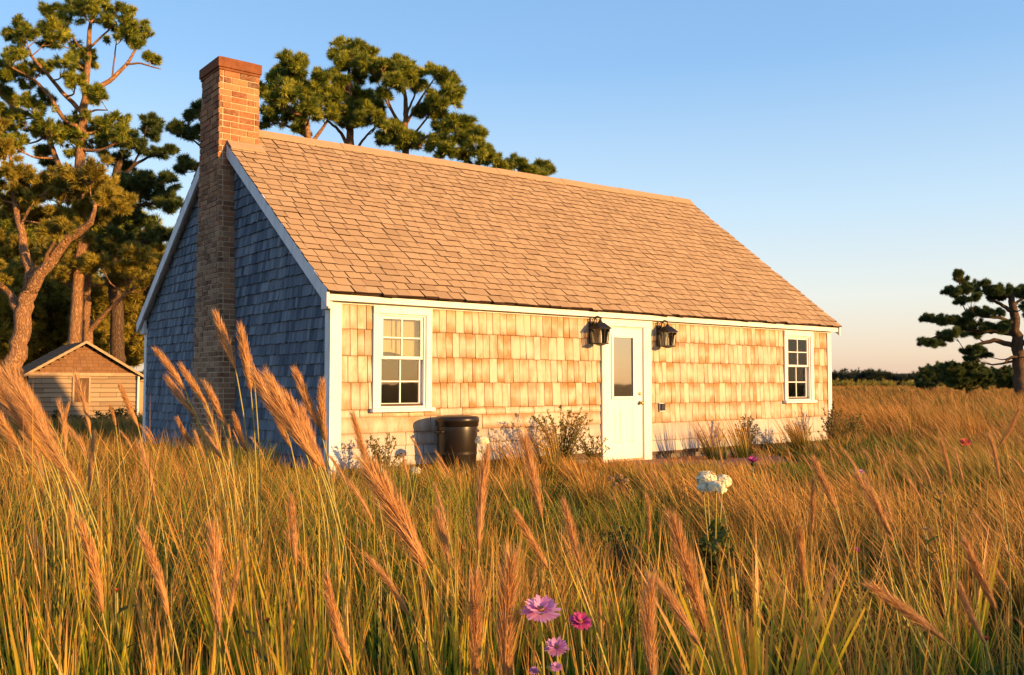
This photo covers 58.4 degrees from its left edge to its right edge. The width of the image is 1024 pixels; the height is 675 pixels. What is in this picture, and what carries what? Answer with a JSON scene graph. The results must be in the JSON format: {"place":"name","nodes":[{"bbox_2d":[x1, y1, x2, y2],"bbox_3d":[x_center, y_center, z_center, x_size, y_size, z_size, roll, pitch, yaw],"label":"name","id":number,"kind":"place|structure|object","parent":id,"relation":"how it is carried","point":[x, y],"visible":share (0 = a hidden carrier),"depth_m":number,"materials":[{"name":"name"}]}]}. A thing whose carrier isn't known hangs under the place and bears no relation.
{"place":"outdoors","nodes":[
{"label":"outdoors","id":0,"kind":"place"},
{"bbox_2d":[0,0,1023,373],"label":"sky","id":1,"kind":"structure","parent":0,"point":[867,152],"materials":[{"name":"blue"}]},
{"bbox_2d":[0,384,1023,674],"bbox_3d":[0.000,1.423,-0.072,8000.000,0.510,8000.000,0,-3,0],"label":"ground","id":2,"kind":"structure","parent":0,"point":[737,605],"depth_m":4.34,"materials":[{"name":"plant"}]},
{"bbox_2d":[0,255,56,371],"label":"understory tree","id":3,"kind":"object","parent":2,"relation":"on","point":[7,322],"visible":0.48,"depth_m":43.17,"materials":[{"name":"green plant"}]},
{"bbox_2d":[0,410,82,674],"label":"seed plume","id":4,"kind":"object","parent":2,"relation":"on","point":[7,427],"visible":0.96,"depth_m":2.69,"materials":[{"name":"beige plant"}]},
{"bbox_2d":[0,360,101,671],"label":"seed plume","id":5,"kind":"object","parent":2,"relation":"on","point":[32,415],"visible":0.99,"depth_m":2.70,"materials":[{"name":"beige plant"}]},
{"bbox_2d":[0,542,106,674],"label":"grass tussock","id":6,"kind":"object","parent":2,"relation":"on","point":[32,666],"depth_m":2.37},
{"bbox_2d":[0,383,123,672],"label":"seed plume","id":7,"kind":"object","parent":2,"relation":"on","point":[9,406],"visible":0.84,"depth_m":2.76,"materials":[{"name":"beige plant"}]},
{"bbox_2d":[15,407,114,674],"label":"seed plume","id":8,"kind":"object","parent":2,"relation":"on","point":[68,470],"visible":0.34,"depth_m":2.78,"materials":[{"name":"beige plant"}]},
{"bbox_2d":[31,235,99,356],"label":"understory tree","id":9,"kind":"object","parent":2,"relation":"on","point":[57,311],"visible":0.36,"depth_m":44.82,"materials":[{"name":"green plant"}]},
{"bbox_2d":[0,419,136,674],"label":"seed plume","id":10,"kind":"object","parent":2,"relation":"on","point":[27,455],"visible":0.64,"depth_m":2.67,"materials":[{"name":"beige plant"}]},
{"bbox_2d":[0,117,139,420],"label":"pine tree","id":11,"kind":"object","parent":2,"relation":"on","point":[93,182],"visible":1,"depth_m":30.25,"materials":[{"name":"green plant"}]},
{"bbox_2d":[0,427,147,674],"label":"grass tussock","id":12,"kind":"object","parent":2,"relation":"on","point":[36,648],"depth_m":2.62,"materials":[{"name":"plant"}]},
{"bbox_2d":[0,0,163,344],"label":"pine tree","id":13,"kind":"object","parent":2,"relation":"on","point":[53,29],"visible":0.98,"depth_m":38.26,"materials":[{"name":"green plant"}]},
{"bbox_2d":[0,425,163,674],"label":"grass tussock","id":14,"kind":"object","parent":2,"relation":"on","point":[93,667],"depth_m":2.63,"materials":[{"name":"plant"}]},
{"bbox_2d":[22,341,143,420],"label":"wooden shed","id":15,"kind":"structure","parent":2,"relation":"on","point":[50,379],"depth_m":32.00,"materials":[{"name":"wood"}]},
{"bbox_2d":[0,181,173,277],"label":"background tree","id":16,"kind":"object","parent":2,"relation":"on","point":[99,230],"visible":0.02,"depth_m":54.03,"materials":[{"name":"plant"}]},
{"bbox_2d":[13,230,164,343],"bbox_3d":[-17.597,-0.284,38.786,6.577,8.578,4.328,0,-3,0],"label":"pine tree","id":17,"kind":"object","parent":2,"relation":"on","point":[141,262],"visible":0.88,"depth_m":38.05,"materials":[{"name":"green plant"}]},
{"bbox_2d":[74,515,113,674],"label":"seed plume","id":18,"kind":"object","parent":2,"relation":"on","point":[89,548],"visible":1,"depth_m":2.33,"materials":[{"name":"beige plant"}]},
{"bbox_2d":[62,266,157,367],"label":"understory tree","id":19,"kind":"object","parent":2,"relation":"on","point":[133,339],"visible":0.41,"depth_m":41.68,"materials":[{"name":"green plant"}]},
{"bbox_2d":[40,477,210,674],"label":"grass tussock","id":20,"kind":"object","parent":2,"relation":"on","point":[132,659],"depth_m":2.89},
{"bbox_2d":[40,593,212,674],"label":"grass tussock","id":21,"kind":"object","parent":2,"relation":"on","point":[153,669],"depth_m":2.39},
{"bbox_2d":[90,111,183,362],"bbox_3d":[-16.179,-3.075,40.012,4.799,14.168,3.912,0,-3,0],"label":"pine tree","id":22,"kind":"object","parent":2,"relation":"on","point":[142,183],"visible":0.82,"depth_m":39.72,"materials":[{"name":"green plant"}]},
{"bbox_2d":[136,523,182,674],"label":"seed plume","id":23,"kind":"object","parent":2,"relation":"on","point":[155,568],"visible":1,"depth_m":2.37,"materials":[{"name":"beige plant"}]},
{"bbox_2d":[87,543,245,674],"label":"grass tussock","id":24,"kind":"object","parent":2,"relation":"on","point":[213,662],"depth_m":2.49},
{"bbox_2d":[164,97,201,175],"bbox_3d":[-11.419,-2.775,33.077,2.181,12.213,2.511,0,-3,0],"label":"pine tree","id":25,"kind":"object","parent":2,"relation":"on","point":[177,128],"visible":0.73,"depth_m":33.03,"materials":[{"name":"green plant"}]},
{"bbox_2d":[151,344,260,665],"bbox_3d":[-1.063,0.699,3.059,0.381,1.373,0.269,0,-3,0],"label":"seed plume","id":26,"kind":"object","parent":2,"relation":"on","point":[170,368],"visible":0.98,"depth_m":3.18,"materials":[{"name":"beige plant"}]},
{"bbox_2d":[162,374,264,652],"bbox_3d":[-1.060,0.753,3.182,0.376,1.278,0.172,0,-3,0],"label":"seed plume","id":27,"kind":"object","parent":2,"relation":"on","point":[174,389],"visible":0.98,"depth_m":3.21,"materials":[{"name":"beige plant"}]},
{"bbox_2d":[204,513,226,674],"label":"seed plume","id":28,"kind":"object","parent":2,"relation":"on","point":[213,538],"visible":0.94,"depth_m":2.40,"materials":[{"name":"beige plant"}]},
{"bbox_2d":[166,496,304,674],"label":"grass tussock","id":29,"kind":"object","parent":2,"relation":"on","point":[202,621],"depth_m":3.09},
{"bbox_2d":[174,386,297,670],"bbox_3d":[-0.957,0.776,3.184,0.422,1.230,0.188,0,-3,0],"label":"seed plume","id":30,"kind":"object","parent":2,"relation":"on","point":[216,404],"visible":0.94,"depth_m":3.19,"materials":[{"name":"beige plant"}]},
{"bbox_2d":[182,307,294,668],"bbox_3d":[-0.981,0.634,3.194,0.528,1.517,0.165,-2,-3,29],"label":"seed plume","id":31,"kind":"object","parent":2,"relation":"on","point":[223,336],"visible":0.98,"depth_m":3.29,"materials":[{"name":"beige plant"}]},
{"bbox_2d":[152,446,330,674],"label":"grass tussock","id":32,"kind":"object","parent":2,"relation":"on","point":[245,578],"depth_m":2.81,"materials":[{"name":"plant"}]},
{"bbox_2d":[202,318,281,623],"bbox_3d":[-0.945,0.663,3.305,0.329,1.468,0.153,2,-4,-40],"label":"seed plume","id":33,"kind":"object","parent":2,"relation":"on","point":[244,350],"visible":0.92,"depth_m":3.28,"materials":[{"name":"beige plant"}]},
{"bbox_2d":[177,360,348,668],"bbox_3d":[-0.850,0.733,3.136,0.602,1.312,0.112,1,-3,-23],"label":"seed plume","id":34,"kind":"object","parent":2,"relation":"on","point":[192,384],"visible":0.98,"depth_m":3.10,"materials":[{"name":"beige plant"}]},
{"bbox_2d":[188,361,359,669],"bbox_3d":[-0.773,0.722,2.989,0.559,1.308,0.105,0,-3,0],"label":"seed plume","id":35,"kind":"object","parent":2,"relation":"on","point":[260,390],"visible":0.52,"depth_m":3.00,"materials":[{"name":"beige plant"}]},
{"bbox_2d":[210,561,342,674],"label":"grass tussock","id":36,"kind":"object","parent":2,"relation":"on","point":[287,665],"depth_m":2.37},
{"bbox_2d":[182,427,392,674],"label":"grass tussock","id":37,"kind":"object","parent":2,"relation":"on","point":[302,661],"depth_m":2.77,"materials":[{"name":"plant"}]},
{"bbox_2d":[260,377,332,663],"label":"seed plume","id":38,"kind":"object","parent":2,"relation":"on","point":[322,411],"visible":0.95,"depth_m":3.28,"materials":[{"name":"beige plant"}]},
{"bbox_2d":[258,47,346,138],"bbox_3d":[-7.271,-3.246,30.525,3.514,12.587,3.904,0,-3,0],"label":"pine tree","id":39,"kind":"object","parent":2,"relation":"on","point":[286,76],"visible":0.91,"depth_m":30.05,"materials":[{"name":"green plant"}]},
{"bbox_2d":[260,371,358,674],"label":"seed plume","id":40,"kind":"object","parent":2,"relation":"on","point":[290,423],"visible":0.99,"depth_m":2.88,"materials":[{"name":"beige plant"}]},
{"bbox_2d":[287,491,332,674],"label":"seed plume","id":41,"kind":"object","parent":2,"relation":"on","point":[292,523],"visible":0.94,"depth_m":2.78,"materials":[{"name":"beige plant"}]},
{"bbox_2d":[273,385,346,671],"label":"seed plume","id":42,"kind":"object","parent":2,"relation":"on","point":[294,409],"visible":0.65,"depth_m":3.00,"materials":[{"name":"beige plant"}]},
{"bbox_2d":[290,364,362,661],"bbox_3d":[-0.710,0.744,3.356,0.241,1.305,0.317,2,-3,-29],"label":"seed plume","id":43,"kind":"object","parent":2,"relation":"on","point":[304,395],"visible":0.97,"depth_m":3.29,"materials":[{"name":"beige plant"}]},
{"bbox_2d":[321,568,353,674],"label":"seed plume","id":44,"kind":"object","parent":2,"relation":"on","point":[333,613],"visible":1,"depth_m":2.24,"materials":[{"name":"beige plant"}]},
{"bbox_2d":[252,569,425,674],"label":"grass tussock","id":45,"kind":"object","parent":2,"relation":"on","point":[337,652],"depth_m":2.43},
{"bbox_2d":[311,408,387,674],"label":"seed plume","id":46,"kind":"object","parent":2,"relation":"on","point":[357,430],"visible":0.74,"depth_m":3.18,"materials":[{"name":"beige plant"}]},
{"bbox_2d":[322,34,387,145],"bbox_3d":[-5.303,-4.020,31.560,2.632,14.211,3.300,0,-3,0],"label":"pine tree","id":47,"kind":"object","parent":2,"relation":"on","point":[351,57],"visible":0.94,"depth_m":31.19,"materials":[{"name":"green plant"}]},
{"bbox_2d":[286,461,444,674],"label":"grass tussock","id":48,"kind":"object","parent":2,"relation":"on","point":[373,662],"depth_m":3.24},
{"bbox_2d":[359,433,408,469],"bbox_3d":[-1.462,1.437,10.642,0.630,0.666,0.270,2,-3,-33],"label":"leafy shrub","id":49,"kind":"object","parent":2,"relation":"on","point":[387,462],"visible":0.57,"depth_m":10.62,"materials":[{"name":"green plant"}]},
{"bbox_2d":[329,563,453,674],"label":"grass tussock","id":50,"kind":"object","parent":2,"relation":"on","point":[357,666],"depth_m":2.47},
{"bbox_2d":[362,550,440,674],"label":"seed plume","id":51,"kind":"object","parent":2,"relation":"on","point":[386,578],"visible":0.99,"depth_m":2.35,"materials":[{"name":"beige plant"}]},
{"bbox_2d":[351,443,468,674],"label":"seed plume","id":52,"kind":"object","parent":2,"relation":"on","point":[397,514],"visible":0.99,"depth_m":2.46,"materials":[{"name":"beige plant"}]},
{"bbox_2d":[343,490,489,674],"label":"grass tussock","id":53,"kind":"object","parent":2,"relation":"on","point":[435,635],"depth_m":2.96,"materials":[{"name":"plant"}]},
{"bbox_2d":[371,503,469,674],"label":"seed plume","id":54,"kind":"object","parent":2,"relation":"on","point":[442,530],"visible":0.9,"depth_m":2.99,"materials":[{"name":"beige plant"}]},
{"bbox_2d":[366,51,497,163],"bbox_3d":[-2.858,-3.568,31.218,4.776,13.264,3.642,0,-3,0],"label":"pine tree","id":55,"kind":"object","parent":2,"relation":"on","point":[398,72],"visible":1,"depth_m":30.58,"materials":[{"name":"green plant"}]},
{"bbox_2d":[405,446,491,674],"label":"seed plume","id":56,"kind":"object","parent":2,"relation":"on","point":[481,494],"visible":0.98,"depth_m":2.70,"materials":[{"name":"beige plant"}]},
{"bbox_2d":[435,415,478,477],"bbox_3d":[-0.687,1.374,11.454,0.556,0.808,0.556,0,-3,5],"label":"rain barrel","id":57,"kind":"object","parent":2,"relation":"on","point":[456,435],"visible":0.84,"depth_m":11.24,"materials":[{"name":"black plastic"}]},
{"bbox_2d":[363,459,555,674],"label":"grass tussock","id":58,"kind":"object","parent":2,"relation":"on","point":[456,613],"depth_m":2.37,"materials":[{"name":"plant"}]},
{"bbox_2d":[462,561,484,674],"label":"seed plume","id":59,"kind":"object","parent":2,"relation":"on","point":[475,632],"visible":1,"depth_m":2.25,"materials":[{"name":"beige plant"}]},
{"bbox_2d":[418,485,537,674],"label":"grass tussock","id":60,"kind":"object","parent":2,"relation":"on","point":[495,638],"depth_m":2.93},
{"bbox_2d":[136,56,841,483],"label":"shingled cottage","id":61,"kind":"structure","parent":2,"relation":"on","point":[400,298],"depth_m":13.49,"materials":[{"name":"wood"}]},
{"bbox_2d":[370,306,435,412],"bbox_3d":[-1.377,0.275,11.419,0.910,1.299,0.179,2,-4,-38],"label":"window","id":62,"kind":"structure","parent":61,"relation":"in","point":[407,332],"depth_m":11.47,"materials":[{"name":"white paint"}]},
{"bbox_2d":[589,315,611,345],"bbox_3d":[1.265,-0.102,13.325,0.236,0.444,0.297,2,-4,-38],"label":"wall lantern","id":63,"kind":"object","parent":61,"relation":"attached to","point":[599,332],"depth_m":13.31,"materials":[{"name":"black metal"}]},
{"bbox_2d":[607,327,643,461],"bbox_3d":[1.715,0.857,13.800,0.764,2.007,0.097,2,-4,-38],"label":"door","id":64,"kind":"structure","parent":61,"relation":"in","point":[624,348],"depth_m":13.82,"materials":[{"name":"paint"}]},
{"bbox_2d":[656,320,677,347],"bbox_3d":[2.395,-0.057,14.224,0.236,0.444,0.297,2,-4,-38],"label":"wall lantern","id":65,"kind":"object","parent":61,"relation":"attached to","point":[666,335],"depth_m":14.21,"materials":[{"name":"black metal"}]},
{"bbox_2d":[783,330,816,402],"bbox_3d":[5.193,0.538,16.639,0.950,1.299,0.179,2,-4,-38],"label":"window","id":66,"kind":"structure","parent":61,"relation":"in","point":[798,349],"depth_m":16.68,"materials":[{"name":"white paint"}]},
{"bbox_2d":[421,572,568,674],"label":"grass tussock","id":67,"kind":"object","parent":2,"relation":"on","point":[495,662],"depth_m":2.25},
{"bbox_2d":[0,367,998,385],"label":"wood","id":68,"kind":"object","parent":2,"relation":"on","point":[855,375],"visible":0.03,"depth_m":411.30,"materials":[{"name":"green plant"}]},
{"bbox_2d":[489,536,527,674],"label":"seed plume","id":69,"kind":"object","parent":2,"relation":"on","point":[505,611],"visible":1,"depth_m":2.12,"materials":[{"name":"beige plant"}]},
{"bbox_2d":[474,150,557,175],"bbox_3d":[0.166,-1.951,34.053,3.306,10.278,2.201,1,-3,-12],"label":"pine tree","id":70,"kind":"object","parent":2,"relation":"on","point":[542,167],"visible":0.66,"depth_m":33.66,"materials":[{"name":"green plant"}]},
{"bbox_2d":[486,426,559,674],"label":"seed plume","id":71,"kind":"object","parent":2,"relation":"on","point":[528,457],"visible":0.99,"depth_m":3.38,"materials":[{"name":"beige plant"}]},
{"bbox_2d":[510,415,558,468],"bbox_3d":[0.266,1.385,11.891,0.695,0.893,0.522,0,-3,0],"label":"grass tussock","id":72,"kind":"object","parent":2,"relation":"on","point":[537,453],"depth_m":11.84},
{"bbox_2d":[510,506,568,674],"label":"seed plume","id":73,"kind":"object","parent":2,"relation":"on","point":[524,527],"visible":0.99,"depth_m":2.84,"materials":[{"name":"beige plant"}]},
{"bbox_2d":[521,594,561,674],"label":"aster","id":74,"kind":"object","parent":2,"relation":"on","point":[539,609],"visible":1,"depth_m":2.11,"materials":[{"name":"purple plant"}]},
{"bbox_2d":[525,404,592,465],"bbox_3d":[0.684,1.356,12.262,1.315,0.938,0.389,2,-3,-34],"label":"leafy shrub","id":75,"kind":"object","parent":2,"relation":"on","point":[566,450],"visible":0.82,"depth_m":12.26,"materials":[{"name":"green plant"}]},
{"bbox_2d":[548,496,590,674],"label":"seed plume","id":76,"kind":"object","parent":2,"relation":"on","point":[569,525],"visible":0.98,"depth_m":3.07,"materials":[{"name":"beige plant"}]},
{"bbox_2d":[486,504,656,674],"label":"grass tussock","id":77,"kind":"object","parent":2,"relation":"on","point":[579,607],"depth_m":3.16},
{"bbox_2d":[569,611,596,674],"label":"aster","id":78,"kind":"object","parent":2,"relation":"on","point":[580,620],"visible":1,"depth_m":2.21,"materials":[{"name":"pink plant"}]},
{"bbox_2d":[517,580,679,674],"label":"grass tussock","id":79,"kind":"object","parent":2,"relation":"on","point":[602,665],"depth_m":2.52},
{"bbox_2d":[550,513,708,674],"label":"grass tussock","id":80,"kind":"object","parent":2,"relation":"on","point":[615,657],"depth_m":2.95,"materials":[{"name":"plant"}]},
{"bbox_2d":[564,554,730,674],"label":"grass tussock","id":81,"kind":"object","parent":2,"relation":"on","point":[691,661],"depth_m":2.39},
{"bbox_2d":[636,567,662,674],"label":"seed plume","id":82,"kind":"object","parent":2,"relation":"on","point":[648,618],"visible":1,"depth_m":2.17,"materials":[{"name":"beige plant"}]},
{"bbox_2d":[650,568,712,674],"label":"seed plume","id":83,"kind":"object","parent":2,"relation":"on","point":[682,619],"visible":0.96,"depth_m":2.29,"materials":[{"name":"beige plant"}]},
{"bbox_2d":[606,505,762,674],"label":"grass tussock","id":84,"kind":"object","parent":2,"relation":"on","point":[686,635],"depth_m":3.33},
{"bbox_2d":[660,505,715,674],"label":"seed plume","id":85,"kind":"object","parent":2,"relation":"on","point":[690,575],"visible":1,"depth_m":2.33,"materials":[{"name":"beige plant"}]},
{"bbox_2d":[683,413,726,459],"bbox_3d":[2.933,1.493,13.991,0.682,0.888,0.533,0,-3,0],"label":"grass tussock","id":86,"kind":"object","parent":2,"relation":"on","point":[712,452],"depth_m":13.95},
{"bbox_2d":[637,503,786,674],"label":"grass tussock","id":87,"kind":"object","parent":2,"relation":"on","point":[710,641],"depth_m":2.97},
{"bbox_2d":[692,470,740,601],"bbox_3d":[1.089,1.099,4.941,0.290,0.755,0.326,-2,-3,34],"label":"flowering bush","id":88,"kind":"object","parent":2,"relation":"on","point":[711,481],"visible":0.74,"depth_m":4.90,"materials":[{"name":"green plant"}]},
{"bbox_2d":[710,410,750,457],"bbox_3d":[3.393,1.507,14.334,0.638,0.895,0.570,-1,-3,24],"label":"grass tussock","id":89,"kind":"object","parent":2,"relation":"on","point":[742,448],"depth_m":14.32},
{"bbox_2d":[635,497,885,674],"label":"grass tussock","id":90,"kind":"object","parent":2,"relation":"on","point":[739,666],"depth_m":2.56,"materials":[{"name":"plant"}]},
{"bbox_2d":[703,484,865,663],"bbox_3d":[1.152,0.981,3.781,0.506,0.840,0.518,1,-3,-27],"label":"grass tussock","id":91,"kind":"object","parent":2,"relation":"on","point":[802,620],"depth_m":3.75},
{"bbox_2d":[764,519,807,674],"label":"seed plume","id":92,"kind":"object","parent":2,"relation":"on","point":[801,558],"visible":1,"depth_m":2.73,"materials":[{"name":"beige plant"}]},
{"bbox_2d":[772,410,810,455],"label":"grass tussock","id":93,"kind":"object","parent":2,"relation":"on","point":[793,435],"depth_m":15.32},
{"bbox_2d":[735,501,910,674],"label":"grass tussock","id":94,"kind":"object","parent":2,"relation":"on","point":[818,638],"depth_m":3.06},
{"bbox_2d":[736,551,934,674],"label":"grass tussock","id":95,"kind":"object","parent":2,"relation":"on","point":[875,645],"depth_m":2.58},
{"bbox_2d":[809,454,889,671],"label":"seed plume","id":96,"kind":"object","parent":2,"relation":"on","point":[821,478],"visible":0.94,"depth_m":3.57,"materials":[{"name":"beige plant"}]},
{"bbox_2d":[766,558,972,674],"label":"grass tussock","id":97,"kind":"object","parent":2,"relation":"on","point":[870,669],"depth_m":2.48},
{"bbox_2d":[849,466,915,674],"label":"seed plume","id":98,"kind":"object","parent":2,"relation":"on","point":[864,486],"visible":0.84,"depth_m":3.20,"materials":[{"name":"beige plant"}]},
{"bbox_2d":[832,378,995,387],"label":"brush band","id":99,"kind":"object","parent":2,"relation":"on","point":[852,382],"visible":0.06,"depth_m":215.28,"materials":[{"name":"green plant"}]},
{"bbox_2d":[822,466,1012,674],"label":"grass tussock","id":100,"kind":"object","parent":2,"relation":"on","point":[912,634],"depth_m":2.93,"materials":[{"name":"plant"}]},
{"bbox_2d":[859,577,976,674],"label":"seed plume","id":101,"kind":"object","parent":2,"relation":"on","point":[899,605],"visible":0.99,"depth_m":2.46,"materials":[{"name":"beige plant"}]},
{"bbox_2d":[912,360,945,391],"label":"meadow shrub","id":102,"kind":"object","parent":2,"relation":"on","point":[927,375],"visible":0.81,"depth_m":79.37,"materials":[{"name":"green plant"}]},
{"bbox_2d":[865,465,1006,674],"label":"grass tussock","id":103,"kind":"object","parent":2,"relation":"on","point":[974,662],"depth_m":3.34,"materials":[{"name":"plant"}]},
{"bbox_2d":[871,544,1023,674],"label":"grass tussock","id":104,"kind":"object","parent":2,"relation":"on","point":[1008,661],"depth_m":2.65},
{"bbox_2d":[937,359,996,396],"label":"meadow shrub","id":105,"kind":"object","parent":2,"relation":"on","point":[966,375],"visible":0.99,"depth_m":65.20,"materials":[{"name":"green plant"}]},
{"bbox_2d":[916,268,1023,396],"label":"pine tree","id":106,"kind":"object","parent":2,"relation":"on","point":[965,324],"visible":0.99,"depth_m":61.85,"materials":[{"name":"green plant"}]},
{"bbox_2d":[955,578,994,674],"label":"seed plume","id":107,"kind":"object","parent":2,"relation":"on","point":[971,616],"visible":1,"depth_m":2.48,"materials":[{"name":"beige plant"}]},
{"bbox_2d":[958,534,1017,674],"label":"seed plume","id":108,"kind":"object","parent":2,"relation":"on","point":[977,570],"visible":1,"depth_m":2.64,"materials":[{"name":"beige plant"}]},
{"bbox_2d":[966,431,1023,645],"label":"seed plume","id":109,"kind":"object","parent":2,"relation":"on","point":[995,456],"visible":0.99,"depth_m":4.16,"materials":[{"name":"beige plant"}]},
{"bbox_2d":[600,473,637,595],"bbox_3d":[0.593,1.128,5.146,0.260,0.725,0.139,3,-4,-45],"label":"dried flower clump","id":110,"kind":"object","parent":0,"point":[616,528],"visible":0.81,"depth_m":5.14,"materials":[{"name":"green plant"}]},
{"bbox_2d":[602,454,786,469],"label":"path","id":111,"kind":"structure","parent":0,"point":[730,458],"depth_m":13.76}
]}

